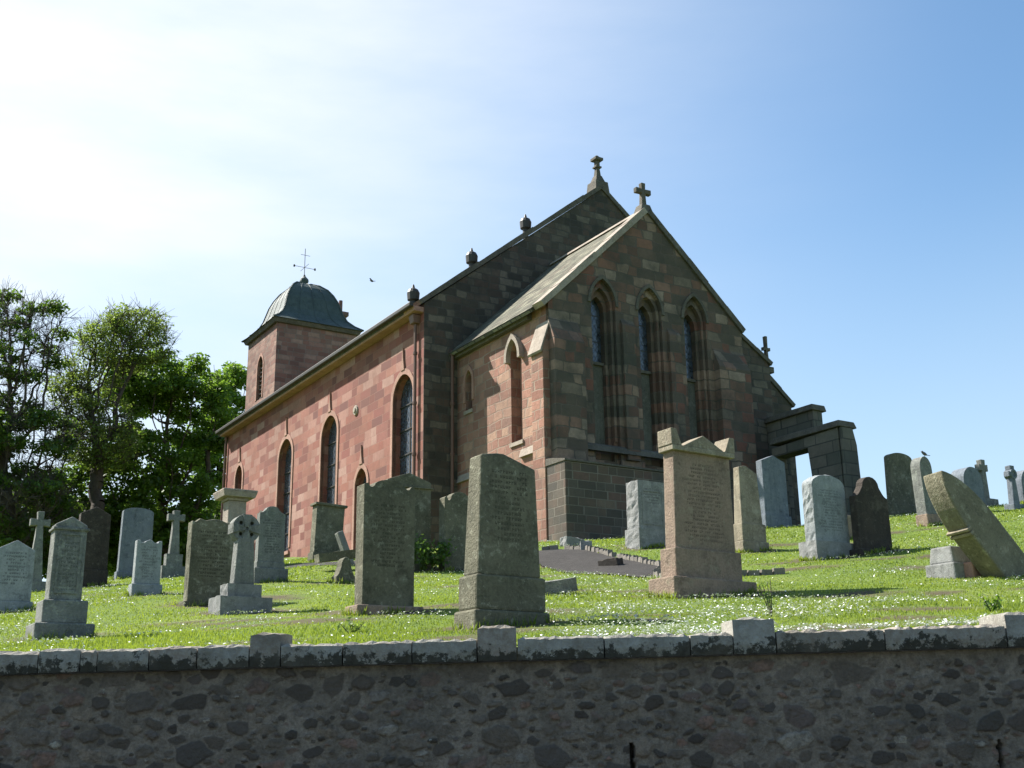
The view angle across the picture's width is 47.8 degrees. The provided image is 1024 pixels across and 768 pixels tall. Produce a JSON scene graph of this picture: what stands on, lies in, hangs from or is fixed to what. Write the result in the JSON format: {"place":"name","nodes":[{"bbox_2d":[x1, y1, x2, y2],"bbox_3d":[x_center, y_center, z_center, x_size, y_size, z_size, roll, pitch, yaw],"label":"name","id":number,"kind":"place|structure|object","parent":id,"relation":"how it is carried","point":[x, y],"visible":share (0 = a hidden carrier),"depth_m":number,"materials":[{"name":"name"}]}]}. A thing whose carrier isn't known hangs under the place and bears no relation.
{"place":"outdoors","nodes":[
{"label":"outdoors","id":0,"kind":"place"},
{"bbox_2d":[286,549,657,576],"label":"path","id":1,"kind":"structure","parent":0,"point":[568,560],"depth_m":22.77,"materials":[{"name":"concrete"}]},
{"bbox_2d":[0,500,1023,651],"bbox_3d":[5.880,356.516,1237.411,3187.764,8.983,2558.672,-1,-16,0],"label":"ground","id":2,"kind":"structure","parent":0,"point":[372,618],"depth_m":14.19,"materials":[{"name":"green plant"}]},
{"bbox_2d":[0,540,34,611],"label":"headstone","id":3,"kind":"object","parent":2,"relation":"on","point":[17,558],"visible":0.79,"depth_m":17.11,"materials":[{"name":"stone"}]},
{"bbox_2d":[0,502,54,578],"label":"understorey tree","id":4,"kind":"object","parent":2,"relation":"on","point":[45,558],"visible":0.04,"depth_m":59.82,"materials":[{"name":"green plant"}]},
{"bbox_2d":[29,511,50,591],"bbox_3d":[-9.866,3.625,23.979,0.555,1.961,0.291,9,-19,-30],"label":"stone cross","id":5,"kind":"object","parent":2,"relation":"on","point":[39,523],"visible":0.47,"depth_m":23.98,"materials":[{"name":"grey stone"}]},
{"bbox_2d":[0,277,93,556],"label":"dark elm tree","id":6,"kind":"object","parent":2,"relation":"on","point":[35,484],"visible":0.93,"depth_m":56.19,"materials":[{"name":"green plant"}]},
{"bbox_2d":[25,517,94,639],"bbox_3d":[-4.638,2.198,11.945,0.584,1.632,0.500,9,-19,-30],"label":"monument","id":7,"kind":"object","parent":2,"relation":"on","point":[61,608],"visible":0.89,"depth_m":11.86,"materials":[{"name":"grey stone"}]},
{"bbox_2d":[12,463,129,559],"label":"understorey tree","id":8,"kind":"object","parent":2,"relation":"on","point":[82,477],"visible":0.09,"depth_m":66.41,"materials":[{"name":"green plant"}]},
{"bbox_2d":[79,507,110,586],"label":"headstone","id":9,"kind":"object","parent":2,"relation":"on","point":[96,521],"visible":0.56,"depth_m":24.89,"materials":[{"name":"grey stone"}]},
{"bbox_2d":[38,292,181,510],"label":"young leafed tree","id":10,"kind":"object","parent":2,"relation":"on","point":[88,401],"visible":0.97,"depth_m":64.10,"materials":[{"name":"green plant"}]},
{"bbox_2d":[114,508,153,578],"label":"headstone","id":11,"kind":"object","parent":2,"relation":"on","point":[136,524],"visible":0.69,"depth_m":28.33,"materials":[{"name":"grey stone"}]},
{"bbox_2d":[128,540,162,596],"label":"headstone","id":12,"kind":"object","parent":2,"relation":"on","point":[146,567],"visible":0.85,"depth_m":17.68,"materials":[{"name":"stone"}]},
{"bbox_2d":[107,501,196,576],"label":"understorey tree","id":13,"kind":"object","parent":2,"relation":"on","point":[112,567],"visible":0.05,"depth_m":67.52,"materials":[{"name":"green plant"}]},
{"bbox_2d":[83,348,238,564],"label":"sycamore tree","id":14,"kind":"object","parent":2,"relation":"on","point":[166,394],"visible":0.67,"depth_m":69.09,"materials":[{"name":"green plant"}]},
{"bbox_2d":[160,510,184,578],"bbox_3d":[-7.582,3.728,25.918,0.553,1.780,0.269,9,-19,-30],"label":"stone cross","id":15,"kind":"object","parent":2,"relation":"on","point":[171,566],"visible":0.73,"depth_m":25.82,"materials":[{"name":"grey stone"}]},
{"bbox_2d":[180,500,220,549],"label":"understorey tree","id":16,"kind":"object","parent":2,"relation":"on","point":[218,513],"visible":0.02,"depth_m":73.98,"materials":[{"name":"green plant"}]},
{"bbox_2d":[178,519,233,606],"bbox_3d":[-4.093,2.602,15.626,0.734,1.557,0.300,9,-19,-30],"label":"headstone","id":17,"kind":"object","parent":2,"relation":"on","point":[209,550],"visible":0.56,"depth_m":15.57,"materials":[{"name":"grey stone"}]},
{"bbox_2d":[178,360,246,487],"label":"background tree","id":18,"kind":"object","parent":2,"relation":"on","point":[239,371],"visible":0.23,"depth_m":82.38,"materials":[{"name":"green plant"}]},
{"bbox_2d":[213,488,257,522],"bbox_3d":[-6.673,3.696,27.639,0.836,2.260,0.836,9,-19,-30],"label":"pedestal monument","id":19,"kind":"object","parent":2,"relation":"on","point":[233,500],"visible":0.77,"depth_m":27.65,"materials":[{"name":"stone"}]},
{"bbox_2d":[208,514,272,614],"bbox_3d":[-3.368,2.389,14.419,0.690,1.517,0.460,9,-19,-30],"label":"celtic cross","id":20,"kind":"object","parent":2,"relation":"on","point":[241,591],"visible":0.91,"depth_m":14.32,"materials":[{"name":"stone"}]},
{"bbox_2d":[254,506,287,583],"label":"headstone","id":21,"kind":"object","parent":2,"relation":"on","point":[269,553],"visible":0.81,"depth_m":19.83,"materials":[{"name":"grey stone"}]},
{"bbox_2d":[307,502,347,561],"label":"headstone","id":22,"kind":"object","parent":2,"relation":"on","point":[327,522],"visible":0.66,"depth_m":27.87,"materials":[{"name":"grey stone"}]},
{"bbox_2d":[314,549,355,562],"bbox_3d":[-3.551,3.554,23.964,1.021,0.179,0.500,-4,-10,-22],"label":"fallen slab","id":23,"kind":"object","parent":2,"relation":"on","point":[330,556],"depth_m":23.70,"materials":[{"name":"grey stone"}]},
{"bbox_2d":[331,557,354,583],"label":"headstone","id":24,"kind":"object","parent":2,"relation":"on","point":[344,570],"visible":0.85,"depth_m":19.21,"materials":[{"name":"grey stone"}]},
{"bbox_2d":[335,531,354,565],"bbox_3d":[-3.602,3.599,24.962,0.140,0.850,0.200,-14,-12,-35],"label":"leaning slab","id":25,"kind":"object","parent":2,"relation":"on","point":[341,540],"depth_m":24.92,"materials":[{"name":"grey stone"}]},
{"bbox_2d":[337,617,365,633],"bbox_3d":[-1.449,2.198,10.449,0.272,0.204,0.238,-1,-16,0],"label":"weed","id":26,"kind":"object","parent":2,"relation":"on","point":[355,626],"visible":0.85,"depth_m":10.42,"materials":[{"name":"green plant"}]},
{"bbox_2d":[345,480,423,614],"bbox_3d":[-1.427,2.029,13.015,0.814,1.894,0.340,9,-19,-30],"label":"headstone","id":27,"kind":"object","parent":2,"relation":"on","point":[385,542],"visible":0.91,"depth_m":12.97,"materials":[{"name":"stone"}]},
{"bbox_2d":[386,473,433,569],"bbox_3d":[-2.138,2.991,23.288,1.058,2.395,0.380,9,-19,-30],"label":"headstone","id":28,"kind":"object","parent":2,"relation":"on","point":[423,488],"visible":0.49,"depth_m":23.43,"materials":[{"name":"grey stone"}]},
{"bbox_2d":[414,533,457,571],"bbox_3d":[-1.617,3.306,22.654,1.129,0.884,0.789,-8,-18,24],"label":"bush","id":29,"kind":"object","parent":2,"relation":"on","point":[429,558],"visible":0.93,"depth_m":22.59,"materials":[{"name":"green plant"}]},
{"bbox_2d":[439,492,467,570],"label":"headstone","id":30,"kind":"object","parent":2,"relation":"on","point":[453,507],"visible":0.62,"depth_m":23.06,"materials":[{"name":"grey stone"}]},
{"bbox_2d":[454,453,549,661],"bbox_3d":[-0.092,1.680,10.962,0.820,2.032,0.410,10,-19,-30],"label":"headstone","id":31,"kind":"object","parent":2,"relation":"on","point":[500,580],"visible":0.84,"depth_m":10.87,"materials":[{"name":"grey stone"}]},
{"bbox_2d":[215,155,800,560],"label":"church","id":32,"kind":"structure","parent":2,"relation":"on","point":[577,356],"depth_m":37.30,"materials":[{"name":"red stone"}]},
{"bbox_2d":[233,447,243,488],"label":"window","id":33,"kind":"structure","parent":32,"relation":"in","point":[239,464],"depth_m":52.53,"materials":[{"name":"beige stone"}]},
{"bbox_2d":[275,417,293,555],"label":"window","id":34,"kind":"structure","parent":32,"relation":"in","point":[288,474],"depth_m":47.55,"materials":[{"name":"beige stone"}]},
{"bbox_2d":[318,392,338,503],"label":"window","id":35,"kind":"structure","parent":32,"relation":"in","point":[333,452],"depth_m":43.90,"materials":[{"name":"beige stone"}]},
{"bbox_2d":[351,445,368,549],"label":"window","id":36,"kind":"structure","parent":32,"relation":"in","point":[361,465],"depth_m":40.82,"materials":[{"name":"beige stone"}]},
{"bbox_2d":[389,348,412,477],"bbox_3d":[-3.509,1.814,38.325,0.380,6.270,1.800,9,-19,-30],"label":"window","id":37,"kind":"structure","parent":32,"relation":"in","point":[406,442],"depth_m":38.84,"materials":[{"name":"beige stone"}]},
{"bbox_2d":[463,365,473,415],"bbox_3d":[-1.297,0.186,37.501,0.330,1.639,0.700,9,-19,-30],"label":"window","id":38,"kind":"structure","parent":32,"relation":"in","point":[468,368],"depth_m":37.45,"materials":[{"name":"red stone"}]},
{"bbox_2d":[504,334,523,447],"bbox_3d":[0.219,0.171,34.924,0.540,3.489,0.900,9,-19,-30],"label":"window","id":39,"kind":"structure","parent":32,"relation":"in","point":[513,338],"depth_m":35.15,"materials":[{"name":"stone"}]},
{"bbox_2d":[588,275,618,444],"bbox_3d":[2.637,-0.712,34.850,1.130,5.320,0.650,9,-19,-30],"label":"lancet window","id":40,"kind":"structure","parent":32,"relation":"in","point":[595,315],"depth_m":34.90,"materials":[{"name":"stone"}]},
{"bbox_2d":[635,284,664,450],"bbox_3d":[4.169,-0.493,35.767,1.130,5.370,0.650,9,-19,-30],"label":"lancet window","id":41,"kind":"structure","parent":32,"relation":"in","point":[645,381],"depth_m":35.84,"materials":[{"name":"stone"}]},
{"bbox_2d":[681,292,709,440],"bbox_3d":[5.718,-0.270,36.697,1.130,5.420,0.650,9,-19,-30],"label":"lancet window","id":42,"kind":"structure","parent":32,"relation":"in","point":[687,333],"depth_m":36.85,"materials":[{"name":"stone"}]},
{"bbox_2d":[0,503,1023,651],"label":"daisies","id":43,"kind":"object","parent":2,"relation":"on","point":[804,625],"visible":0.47,"depth_m":11.30,"materials":[{"name":"white plant"}]},
{"bbox_2d":[550,545,557,549],"bbox_3d":[0.947,3.730,25.898,0.178,0.236,0.110,-8,-17,20],"label":"kerb sett","id":44,"kind":"object","parent":2,"relation":"on","point":[553,547],"visible":0.51,"depth_m":25.86,"materials":[{"name":"stone"}]},
{"bbox_2d":[545,577,577,594],"bbox_3d":[0.557,2.623,14.950,0.519,0.181,0.300,-6,-10,-20],"label":"fallen block","id":45,"kind":"object","parent":2,"relation":"on","point":[565,585],"depth_m":14.83,"materials":[{"name":"grey stone"}]},
{"bbox_2d":[560,536,584,546],"bbox_3d":[1.408,3.748,27.127,0.561,0.304,0.300,15,-22,-28],"label":"loose stone","id":46,"kind":"object","parent":2,"relation":"on","point":[566,540],"visible":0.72,"depth_m":26.99,"materials":[{"name":"stone"}]},
{"bbox_2d":[580,540,591,549],"bbox_3d":[1.619,3.582,25.307,0.252,0.262,0.489,-1,-22,1],"label":"loose stone","id":47,"kind":"object","parent":2,"relation":"on","point":[583,544],"visible":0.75,"depth_m":25.12,"materials":[{"name":"stone"}]},
{"bbox_2d":[598,558,623,565],"bbox_3d":[1.873,3.431,21.907,0.467,0.237,0.240,-18,-23,30],"label":"loose stone","id":48,"kind":"object","parent":2,"relation":"on","point":[612,561],"visible":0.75,"depth_m":21.81,"materials":[{"name":"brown stone"}]},
{"bbox_2d":[609,552,616,556],"bbox_3d":[2.072,3.576,23.697,0.110,0.236,0.178,4,-21,-14],"label":"kerb sett","id":49,"kind":"object","parent":2,"relation":"on","point":[613,554],"visible":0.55,"depth_m":23.65,"materials":[{"name":"stone"}]},
{"bbox_2d":[625,480,665,548],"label":"headstone","id":50,"kind":"object","parent":2,"relation":"on","point":[645,510],"visible":0.68,"depth_m":25.02,"materials":[{"name":"stone"}]},
{"bbox_2d":[649,427,756,598],"bbox_3d":[2.369,1.846,14.523,1.331,2.488,0.500,10,-19,-30],"label":"headstone","id":51,"kind":"object","parent":2,"relation":"on","point":[698,554],"visible":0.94,"depth_m":14.45,"materials":[{"name":"stone"}]},
{"bbox_2d":[733,466,768,551],"bbox_3d":[4.736,2.710,23.187,0.695,2.144,0.371,9,-19,-30],"label":"headstone","id":52,"kind":"object","parent":2,"relation":"on","point":[749,530],"visible":0.7,"depth_m":23.11,"materials":[{"name":"stone"}]},
{"bbox_2d":[747,570,759,575],"bbox_3d":[3.611,2.902,17.293,0.178,0.236,0.110,1,-15,-5],"label":"kerb sett","id":53,"kind":"object","parent":2,"relation":"on","point":[753,572],"visible":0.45,"depth_m":17.26,"materials":[{"name":"stone"}]},
{"bbox_2d":[759,569,772,574],"bbox_3d":[3.806,2.895,17.307,0.178,0.236,0.110,2,-16,-9],"label":"kerb sett","id":54,"kind":"object","parent":2,"relation":"on","point":[765,571],"visible":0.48,"depth_m":17.28,"materials":[{"name":"stone"}]},
{"bbox_2d":[758,576,776,616],"bbox_3d":[2.364,1.980,10.696,0.170,0.408,0.173,-8,-18,23],"label":"weed","id":55,"kind":"object","parent":2,"relation":"on","point":[766,597],"visible":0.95,"depth_m":10.68,"materials":[{"name":"green plant"}]},
{"bbox_2d":[756,456,791,527],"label":"headstone","id":56,"kind":"object","parent":2,"relation":"on","point":[771,483],"visible":0.74,"depth_m":29.82,"materials":[{"name":"grey stone"}]},
{"bbox_2d":[772,567,784,574],"bbox_3d":[4.001,2.872,17.328,0.178,0.236,0.110,-2,-11,-5],"label":"kerb sett","id":57,"kind":"object","parent":2,"relation":"on","point":[775,571],"visible":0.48,"depth_m":17.29,"materials":[{"name":"stone"}]},
{"bbox_2d":[765,404,825,525],"bbox_3d":[9.077,3.556,36.237,0.655,5.548,2.106,9,-19,-30],"label":"stone gateway","id":58,"kind":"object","parent":2,"relation":"on","point":[796,420],"depth_m":36.70,"materials":[{"name":"stone"}]},
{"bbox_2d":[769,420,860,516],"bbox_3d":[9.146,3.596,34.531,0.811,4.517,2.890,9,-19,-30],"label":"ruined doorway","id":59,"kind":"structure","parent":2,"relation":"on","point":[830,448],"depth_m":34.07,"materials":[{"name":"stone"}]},
{"bbox_2d":[798,475,853,560],"bbox_3d":[5.570,2.561,20.427,1.069,1.932,0.420,9,-19,-30],"label":"headstone","id":60,"kind":"object","parent":2,"relation":"on","point":[825,518],"visible":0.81,"depth_m":20.33,"materials":[{"name":"stone"}]},
{"bbox_2d":[847,515,852,537],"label":"headstone","id":61,"kind":"object","parent":2,"relation":"on","point":[849,525],"visible":0.02,"depth_m":23.73,"materials":[{"name":"stone"}]},
{"bbox_2d":[849,477,892,555],"bbox_3d":[6.390,2.545,20.549,0.976,1.804,0.260,9,-19,-30],"label":"headstone","id":62,"kind":"object","parent":2,"relation":"on","point":[870,520],"visible":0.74,"depth_m":20.50,"materials":[{"name":"brown stone"}]},
{"bbox_2d":[884,453,916,515],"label":"headstone","id":63,"kind":"object","parent":2,"relation":"on","point":[899,491],"visible":0.77,"depth_m":32.56,"materials":[{"name":"grey stone"}]},
{"bbox_2d":[910,456,941,526],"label":"headstone","id":64,"kind":"object","parent":2,"relation":"on","point":[920,467],"visible":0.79,"depth_m":25.21,"materials":[{"name":"stone"}]},
{"bbox_2d":[925,546,970,578],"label":"displaced plinth","id":65,"kind":"structure","parent":2,"relation":"on","point":[946,562],"depth_m":15.14,"materials":[{"name":"stone"}]},
{"bbox_2d":[951,467,984,502],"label":"headstone","id":66,"kind":"object","parent":2,"relation":"on","point":[970,478],"visible":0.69,"depth_m":27.71,"materials":[{"name":"grey stone"}]},
{"bbox_2d":[963,562,981,577],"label":"red stone block","id":67,"kind":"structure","parent":2,"relation":"on","point":[970,570],"depth_m":15.00,"materials":[{"name":"stone"}]},
{"bbox_2d":[923,471,1023,577],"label":"leaning headstone","id":68,"kind":"object","parent":2,"relation":"on","point":[979,534],"visible":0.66,"depth_m":14.85,"materials":[{"name":"stone"}]},
{"bbox_2d":[974,459,998,506],"bbox_3d":[12.778,2.845,31.300,0.603,1.604,0.374,9,-19,-30],"label":"stone cross","id":69,"kind":"object","parent":2,"relation":"on","point":[981,467],"visible":0.5,"depth_m":31.29,"materials":[{"name":"grey stone"}]},
{"bbox_2d":[977,593,1004,611],"bbox_3d":[4.240,1.936,10.220,0.208,0.216,0.206,-1,-16,0],"label":"weed","id":70,"kind":"object","parent":2,"relation":"on","point":[995,604],"visible":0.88,"depth_m":10.20,"materials":[{"name":"green plant"}]},
{"bbox_2d":[1003,465,1023,509],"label":"celtic cross","id":71,"kind":"object","parent":2,"relation":"on","point":[1010,474],"visible":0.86,"depth_m":28.19,"materials":[{"name":"grey stone"}]},
{"bbox_2d":[1016,470,1023,500],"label":"headstone","id":72,"kind":"object","parent":2,"relation":"on","point":[1020,481],"visible":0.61,"depth_m":31.50,"materials":[{"name":"grey stone"}]},
{"bbox_2d":[0,0,1023,580],"label":"sky","id":73,"kind":"structure","parent":0,"point":[846,177],"materials":[{"name":"blue"}]},
{"label":"pavement","id":74,"kind":"structure","parent":0,"visible":0},
{"bbox_2d":[0,612,1023,767],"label":"roadside wall","id":75,"kind":"structure","parent":74,"relation":"on","point":[748,692],"depth_m":7.71,"materials":[{"name":"stone"}]}
]}

